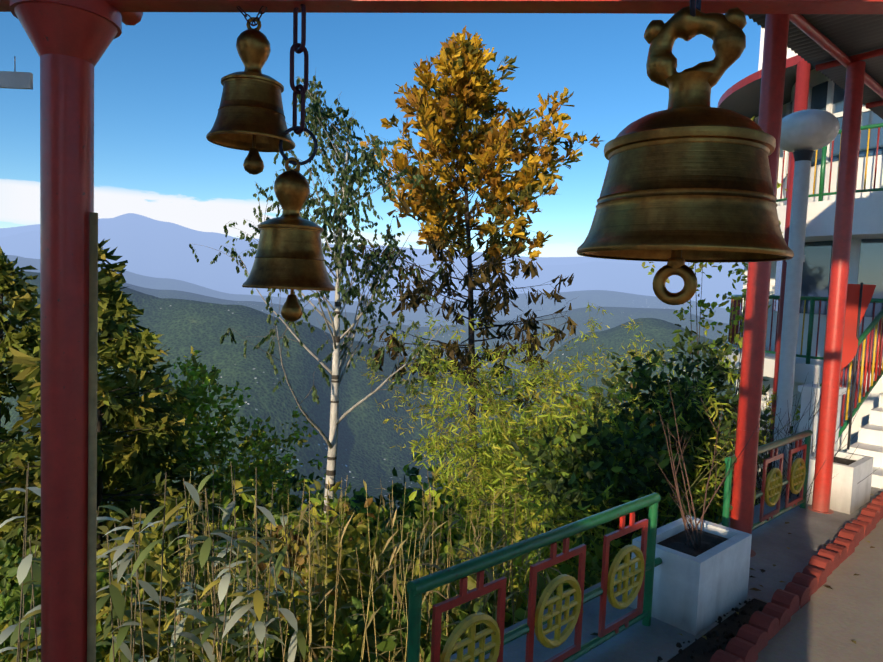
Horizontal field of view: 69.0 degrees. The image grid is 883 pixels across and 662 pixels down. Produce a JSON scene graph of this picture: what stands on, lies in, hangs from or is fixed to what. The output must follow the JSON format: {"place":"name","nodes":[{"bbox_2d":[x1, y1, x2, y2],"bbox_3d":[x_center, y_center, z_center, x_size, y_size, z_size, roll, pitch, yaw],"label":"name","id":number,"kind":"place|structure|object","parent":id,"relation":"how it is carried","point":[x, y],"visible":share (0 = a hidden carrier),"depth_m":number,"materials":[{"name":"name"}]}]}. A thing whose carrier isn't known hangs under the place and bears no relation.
{"place":"outdoors","nodes":[
{"label":"outdoors","id":0,"kind":"place"},
{"bbox_2d":[0,213,743,659],"bbox_3d":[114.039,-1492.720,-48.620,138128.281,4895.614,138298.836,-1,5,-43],"label":"terrain ground","id":1,"kind":"structure","parent":0,"point":[180,295],"depth_m":4145.89,"materials":[{"name":"green plant"}]},
{"bbox_2d":[0,462,40,661],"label":"grass","id":2,"kind":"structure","parent":1,"relation":"on","point":[25,576],"depth_m":3.54,"materials":[{"name":"green plant"}]},
{"bbox_2d":[0,247,124,659],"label":"conifer tree","id":3,"kind":"object","parent":1,"relation":"on","point":[19,297],"visible":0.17,"depth_m":10.25,"materials":[{"name":"green plant"}]},
{"bbox_2d":[0,528,130,661],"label":"bush","id":4,"kind":"object","parent":1,"relation":"on","point":[9,551],"visible":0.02,"depth_m":7.44,"materials":[{"name":"green plant"}]},
{"bbox_2d":[0,553,167,661],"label":"bush","id":5,"kind":"object","parent":1,"relation":"on","point":[13,594],"visible":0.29,"depth_m":5.95,"materials":[{"name":"green plant"}]},
{"bbox_2d":[0,239,222,661],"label":"conifer tree","id":6,"kind":"object","parent":1,"relation":"on","point":[116,455],"visible":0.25,"depth_m":9.34,"materials":[{"name":"green plant"}]},
{"bbox_2d":[0,521,240,661],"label":"bush","id":7,"kind":"object","parent":1,"relation":"on","point":[144,541],"visible":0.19,"depth_m":6.37,"materials":[{"name":"green plant"}]},
{"bbox_2d":[100,328,223,620],"bbox_3d":[-5.478,3.688,11.802,3.015,7.512,3.055,3,4,4],"label":"shrub","id":8,"kind":"object","parent":1,"relation":"on","point":[175,451],"visible":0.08,"depth_m":11.93,"materials":[{"name":"green plant"}]},
{"bbox_2d":[96,487,268,661],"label":"bush","id":9,"kind":"object","parent":1,"relation":"on","point":[156,574],"visible":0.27,"depth_m":6.71,"materials":[{"name":"green plant"}]},
{"bbox_2d":[111,346,262,602],"bbox_3d":[-5.686,4.126,13.978,2.940,7.540,2.874,-1,5,-43],"label":"shrub","id":10,"kind":"object","parent":1,"relation":"on","point":[192,418],"visible":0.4,"depth_m":13.68,"materials":[{"name":"green plant"}]},
{"bbox_2d":[96,461,320,661],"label":"grass","id":11,"kind":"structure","parent":1,"relation":"on","point":[256,625],"depth_m":3.67,"materials":[{"name":"green plant"}]},
{"bbox_2d":[123,498,315,661],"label":"bush","id":12,"kind":"object","parent":1,"relation":"on","point":[182,542],"visible":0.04,"depth_m":8.74,"materials":[{"name":"green plant"}]},
{"bbox_2d":[166,591,316,661],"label":"bush","id":13,"kind":"object","parent":1,"relation":"on","point":[269,641],"visible":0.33,"depth_m":4.37,"materials":[{"name":"green plant"}]},
{"bbox_2d":[188,406,326,565],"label":"shrub","id":14,"kind":"object","parent":1,"relation":"on","point":[271,464],"visible":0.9,"depth_m":12.78,"materials":[{"name":"green plant"}]},
{"bbox_2d":[194,463,325,597],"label":"bush","id":15,"kind":"object","parent":1,"relation":"on","point":[294,483],"visible":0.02,"depth_m":19.89,"materials":[{"name":"green plant"}]},
{"bbox_2d":[164,476,363,652],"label":"bush","id":16,"kind":"object","parent":1,"relation":"on","point":[326,516],"visible":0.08,"depth_m":8.05,"materials":[{"name":"green plant"}]},
{"bbox_2d":[190,589,384,661],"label":"bush","id":17,"kind":"object","parent":1,"relation":"on","point":[318,633],"visible":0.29,"depth_m":4.56,"materials":[{"name":"green plant"}]},
{"bbox_2d":[215,480,408,661],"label":"bush","id":18,"kind":"object","parent":1,"relation":"on","point":[292,545],"visible":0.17,"depth_m":6.40,"materials":[{"name":"green plant"}]},
{"bbox_2d":[189,72,443,512],"bbox_3d":[-1.652,1.513,9.703,3.697,10.889,4.012,0,4,-29],"label":"birch tree","id":19,"kind":"object","parent":1,"relation":"on","point":[347,204],"visible":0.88,"depth_m":9.87,"materials":[{"name":"green plant"}]},
{"bbox_2d":[295,483,383,527],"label":"bush","id":20,"kind":"object","parent":1,"relation":"on","point":[348,489],"depth_m":25.90,"materials":[{"name":"green plant"}]},
{"bbox_2d":[263,480,434,628],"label":"bush","id":21,"kind":"object","parent":1,"relation":"on","point":[372,526],"visible":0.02,"depth_m":9.17,"materials":[{"name":"green plant"}]},
{"bbox_2d":[159,469,562,661],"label":"dry grass stalks","id":22,"kind":"object","parent":1,"relation":"on","point":[394,581],"visible":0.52,"depth_m":4.30,"materials":[{"name":"green plant"}]},
{"bbox_2d":[281,513,478,661],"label":"bush","id":23,"kind":"object","parent":1,"relation":"on","point":[363,553],"visible":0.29,"depth_m":5.51,"materials":[{"name":"green plant"}]},
{"bbox_2d":[308,584,475,661],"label":"bush","id":24,"kind":"object","parent":1,"relation":"on","point":[351,653],"visible":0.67,"depth_m":4.45,"materials":[{"name":"green plant"}]},
{"bbox_2d":[336,453,467,590],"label":"bush","id":25,"kind":"object","parent":1,"relation":"on","point":[358,500],"visible":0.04,"depth_m":18.21,"materials":[{"name":"green plant"}]},
{"bbox_2d":[346,475,515,626],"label":"bush","id":26,"kind":"object","parent":1,"relation":"on","point":[374,506],"visible":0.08,"depth_m":9.83,"materials":[{"name":"green plant"}]},
{"bbox_2d":[398,465,469,524],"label":"bush","id":27,"kind":"object","parent":1,"relation":"on","point":[425,487],"visible":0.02,"depth_m":30.01,"materials":[{"name":"green plant"}]},
{"bbox_2d":[349,543,525,661],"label":"bush","id":28,"kind":"object","parent":1,"relation":"on","point":[370,630],"visible":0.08,"depth_m":5.09,"materials":[{"name":"green plant"}]},
{"bbox_2d":[331,26,602,541],"bbox_3d":[0.396,-0.466,14.950,5.764,13.018,6.116,5,4,32],"label":"deciduous tree","id":29,"kind":"object","parent":1,"relation":"on","point":[470,83],"visible":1,"depth_m":14.33,"materials":[{"name":"orange plant"}]},
{"bbox_2d":[374,517,559,626],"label":"bush","id":30,"kind":"object","parent":1,"relation":"on","point":[413,547],"visible":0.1,"depth_m":6.92,"materials":[{"name":"green plant"}]},
{"bbox_2d":[421,576,523,658],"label":"bush","id":31,"kind":"object","parent":1,"relation":"on","point":[459,611],"visible":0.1,"depth_m":4.57,"materials":[{"name":"green plant"}]},
{"bbox_2d":[426,413,555,545],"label":"bush","id":32,"kind":"object","parent":1,"relation":"on","point":[452,506],"visible":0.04,"depth_m":17.57,"materials":[{"name":"green plant"}]},
{"bbox_2d":[352,321,664,600],"bbox_3d":[1.426,2.568,11.476,4.413,5.293,5.480,0,4,-31],"label":"bamboo clump","id":33,"kind":"object","parent":1,"relation":"on","point":[413,417],"visible":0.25,"depth_m":11.53,"materials":[{"name":"green plant"}]},
{"bbox_2d":[417,500,618,620],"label":"bush","id":34,"kind":"object","parent":1,"relation":"on","point":[448,549],"visible":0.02,"depth_m":6.16,"materials":[{"name":"green plant"}]},
{"bbox_2d":[469,405,609,480],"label":"bush","id":35,"kind":"object","parent":1,"relation":"on","point":[537,437],"depth_m":26.55,"materials":[{"name":"green plant"}]},
{"bbox_2d":[459,414,641,560],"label":"bush","id":36,"kind":"object","parent":1,"relation":"on","point":[529,468],"depth_m":14.07,"materials":[{"name":"green plant"}]},
{"bbox_2d":[512,527,637,619],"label":"bush","id":37,"kind":"object","parent":1,"relation":"on","point":[593,565],"visible":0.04,"depth_m":4.84,"materials":[{"name":"green plant"}]},
{"bbox_2d":[389,311,794,600],"bbox_3d":[1.563,2.156,8.545,5.052,4.618,4.816,-1,5,-43],"label":"bamboo clump","id":38,"kind":"object","parent":1,"relation":"on","point":[460,378],"visible":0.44,"depth_m":7.90,"materials":[{"name":"green plant"}]},
{"bbox_2d":[511,398,706,584],"bbox_3d":[1.574,2.339,6.439,1.819,3.307,1.814,2,4,1],"label":"dark shrub","id":39,"kind":"object","parent":1,"relation":"on","point":[584,442],"visible":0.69,"depth_m":6.24,"materials":[{"name":"green plant"}]},
{"bbox_2d":[427,353,794,608],"bbox_3d":[1.184,2.208,6.961,4.242,3.760,4.285,-1,5,-43],"label":"bamboo clump","id":40,"kind":"object","parent":1,"relation":"on","point":[701,479],"visible":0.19,"depth_m":6.13,"materials":[{"name":"green plant"}]},
{"bbox_2d":[460,302,800,562],"bbox_3d":[2.883,1.954,10.374,4.522,5.180,5.458,1,4,-12],"label":"bamboo clump","id":41,"kind":"object","parent":1,"relation":"on","point":[537,378],"visible":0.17,"depth_m":10.23,"materials":[{"name":"green plant"}]},
{"bbox_2d":[557,383,763,548],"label":"bush","id":42,"kind":"object","parent":1,"relation":"on","point":[571,402],"visible":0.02,"depth_m":12.01,"materials":[{"name":"green plant"}]},
{"bbox_2d":[583,314,796,538],"bbox_3d":[2.632,1.897,7.523,2.415,4.197,2.353,-1,5,-43],"label":"dark shrub","id":43,"kind":"object","parent":1,"relation":"on","point":[641,378],"visible":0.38,"depth_m":7.33,"materials":[{"name":"green plant"}]},
{"bbox_2d":[634,387,764,523],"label":"bush","id":44,"kind":"object","parent":1,"relation":"on","point":[721,407],"visible":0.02,"depth_m":10.58,"materials":[{"name":"green plant"}]},
{"bbox_2d":[641,116,786,521],"bbox_3d":[3.857,0.637,9.046,1.654,6.880,1.512,1,4,-22],"label":"tree","id":45,"kind":"object","parent":1,"relation":"on","point":[701,303],"visible":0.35,"depth_m":9.07,"materials":[{"name":"green plant"}]},
{"bbox_2d":[673,342,880,506],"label":"bare shrub","id":46,"kind":"object","parent":1,"relation":"on","point":[759,484],"visible":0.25,"depth_m":5.91,"materials":[{"name":"green plant"}]},
{"bbox_2d":[767,60,810,472],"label":"pillar","id":47,"kind":"structure","parent":1,"relation":"on","point":[802,85],"depth_m":8.88,"materials":[{"name":"red paint"}]},
{"bbox_2d":[717,27,882,516],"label":"building walls","id":48,"kind":"structure","parent":1,"relation":"on","point":[742,97],"depth_m":9.57,"materials":[{"name":"white paint"}]},
{"bbox_2d":[728,123,882,365],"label":"balcony railings","id":49,"kind":"object","parent":48,"relation":"on","point":[734,330],"visible":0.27,"depth_m":9.05,"materials":[{"name":"multicoloured metal"}]},
{"bbox_2d":[769,109,839,498],"bbox_3d":[3.315,0.443,6.172,0.548,4.995,0.548,-1,5,-43],"label":"lamp post","id":50,"kind":"object","parent":1,"relation":"on","point":[805,134],"visible":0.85,"depth_m":6.03,"materials":[{"name":"grey metal"}]},
{"bbox_2d":[0,12,760,256],"label":"sky","id":51,"kind":"structure","parent":0,"point":[158,88],"materials":[{"name":"blue"}]},
{"bbox_2d":[450,487,882,661],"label":"terrace pavement","id":52,"kind":"structure","parent":0,"point":[825,624],"depth_m":3.69,"materials":[{"name":"concrete"}]},
{"bbox_2d":[0,0,882,661],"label":"frame","id":53,"kind":"object","parent":52,"relation":"on","point":[70,40],"visible":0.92,"depth_m":1.46,"materials":[{"name":"paint"}]},
{"bbox_2d":[0,56,32,89],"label":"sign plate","id":54,"kind":"object","parent":53,"relation":"attached to","point":[15,80],"visible":1,"depth_m":1.66,"materials":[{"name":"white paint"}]},
{"bbox_2d":[87,212,97,661],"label":"post","id":55,"kind":"object","parent":53,"relation":"attached to","point":[92,454],"visible":1,"depth_m":1.52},
{"bbox_2d":[206,17,295,174],"bbox_3d":[-0.431,-0.535,1.467,0.197,0.352,0.197,-1,5,-43],"label":"brass bell","id":56,"kind":"object","parent":53,"relation":"hanging from","point":[250,117],"visible":0.98,"depth_m":1.42,"materials":[{"name":"gold metal"}]},
{"bbox_2d":[237,4,317,164],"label":"bell chains","id":57,"kind":"object","parent":53,"relation":"hanging from","point":[295,128],"visible":0.98,"depth_m":1.44,"materials":[{"name":"metal"}]},
{"bbox_2d":[242,157,335,321],"bbox_3d":[-0.344,-0.208,1.467,0.209,0.374,0.209,-1,5,-43],"label":"brass bell","id":58,"kind":"object","parent":57,"relation":"hanging from","point":[289,254],"visible":1,"depth_m":1.41,"materials":[{"name":"gold metal"}]},
{"bbox_2d":[690,0,700,16],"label":"chain","id":59,"kind":"object","parent":53,"relation":"hanging from","point":[692,8],"visible":0.52,"depth_m":0.89,"materials":[{"name":"metal"}]},
{"bbox_2d":[577,6,793,304],"bbox_3d":[0.351,-0.248,0.923,0.293,0.424,0.293,-1,5,-43],"label":"brass bell","id":60,"kind":"object","parent":59,"relation":"hanging from","point":[688,178],"visible":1,"depth_m":0.84,"materials":[{"name":"gold metal"}]},
{"bbox_2d":[407,493,660,661],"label":"railing","id":61,"kind":"object","parent":52,"relation":"on","point":[641,585],"visible":1,"depth_m":2.85,"materials":[{"name":"metal"}]},
{"bbox_2d":[655,557,661,566],"bbox_3d":[1.188,1.269,3.536,0.160,0.038,0.038,-1,5,-43],"label":"railing stub","id":62,"kind":"object","parent":61,"relation":"attached to","point":[658,560],"visible":0.35,"depth_m":3.52,"materials":[{"name":"green metal"}]},
{"bbox_2d":[629,515,751,635],"bbox_3d":[1.461,1.397,3.759,0.660,0.395,0.400,-1,5,-43],"label":"planter","id":63,"kind":"object","parent":52,"relation":"on","point":[702,587],"visible":0.77,"depth_m":3.56,"materials":[{"name":"white paint"}]},
{"bbox_2d":[650,383,761,549],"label":"bare twigs","id":64,"kind":"object","parent":63,"relation":"on","point":[685,521],"visible":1,"depth_m":3.77,"materials":[{"name":"brown wood"}]},
{"bbox_2d":[657,599,763,661],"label":"soil clods","id":65,"kind":"object","parent":52,"relation":"on","point":[715,648],"visible":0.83,"depth_m":3.41,"materials":[{"name":"black soil"}]},
{"bbox_2d":[583,494,874,643],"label":"fallen leaves","id":66,"kind":"object","parent":52,"relation":"on","point":[755,589],"visible":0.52,"depth_m":4.11,"materials":[{"name":"brown plant"}]},
{"bbox_2d":[730,14,789,556],"bbox_3d":[2.191,-0.292,4.448,0.216,3.800,0.216,-1,5,-43],"label":"red post","id":67,"kind":"object","parent":52,"relation":"on","point":[759,273],"visible":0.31,"depth_m":4.41,"materials":[{"name":"paint"}]},
{"bbox_2d":[789,14,882,108],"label":"roof beams","id":68,"kind":"structure","parent":67,"relation":"on","point":[811,31],"depth_m":5.18,"materials":[{"name":"red wood"}]},
{"bbox_2d":[745,14,882,119],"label":"shelter roof","id":69,"kind":"structure","parent":68,"relation":"on","point":[848,35],"depth_m":5.09,"materials":[{"name":"grey metal"}]},
{"bbox_2d":[722,430,812,530],"bbox_3d":[2.585,1.210,5.038,1.616,0.686,0.070,-1,5,-43],"label":"railing","id":70,"kind":"object","parent":52,"relation":"on","point":[773,483],"visible":0.71,"depth_m":5.08,"materials":[{"name":"metal"}]},
{"bbox_2d":[709,491,882,661],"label":"kerb bricks","id":71,"kind":"object","parent":52,"relation":"on","point":[753,637],"visible":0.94,"depth_m":3.86,"materials":[{"name":"red brick"}]},
{"bbox_2d":[807,61,865,513],"bbox_3d":[3.351,-0.312,5.432,0.198,3.800,0.198,-1,5,-43],"label":"red post","id":72,"kind":"object","parent":52,"relation":"on","point":[844,208],"visible":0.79,"depth_m":5.38,"materials":[{"name":"paint"}]},
{"bbox_2d":[799,450,873,513],"bbox_3d":[3.565,1.339,5.799,0.600,0.405,0.400,-1,5,-43],"label":"planter","id":73,"kind":"object","parent":52,"relation":"on","point":[849,495],"visible":0.65,"depth_m":5.56,"materials":[{"name":"white paint"}]},
{"bbox_2d":[797,365,882,488],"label":"stair steps","id":74,"kind":"structure","parent":52,"relation":"on","point":[867,439],"depth_m":6.91,"materials":[{"name":"white concrete"}]},
{"bbox_2d":[820,309,882,437],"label":"stair railings","id":75,"kind":"object","parent":74,"relation":"on","point":[866,333],"visible":0.54,"depth_m":7.45,"materials":[{"name":"metal"}]},
{"bbox_2d":[841,282,875,449],"bbox_3d":[4.227,0.367,6.681,0.449,1.749,0.122,3,4,5],"label":"red flag","id":76,"kind":"object","parent":74,"relation":"attached to","point":[859,297],"visible":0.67,"depth_m":6.66,"materials":[{"name":"red fabric"}]}
]}

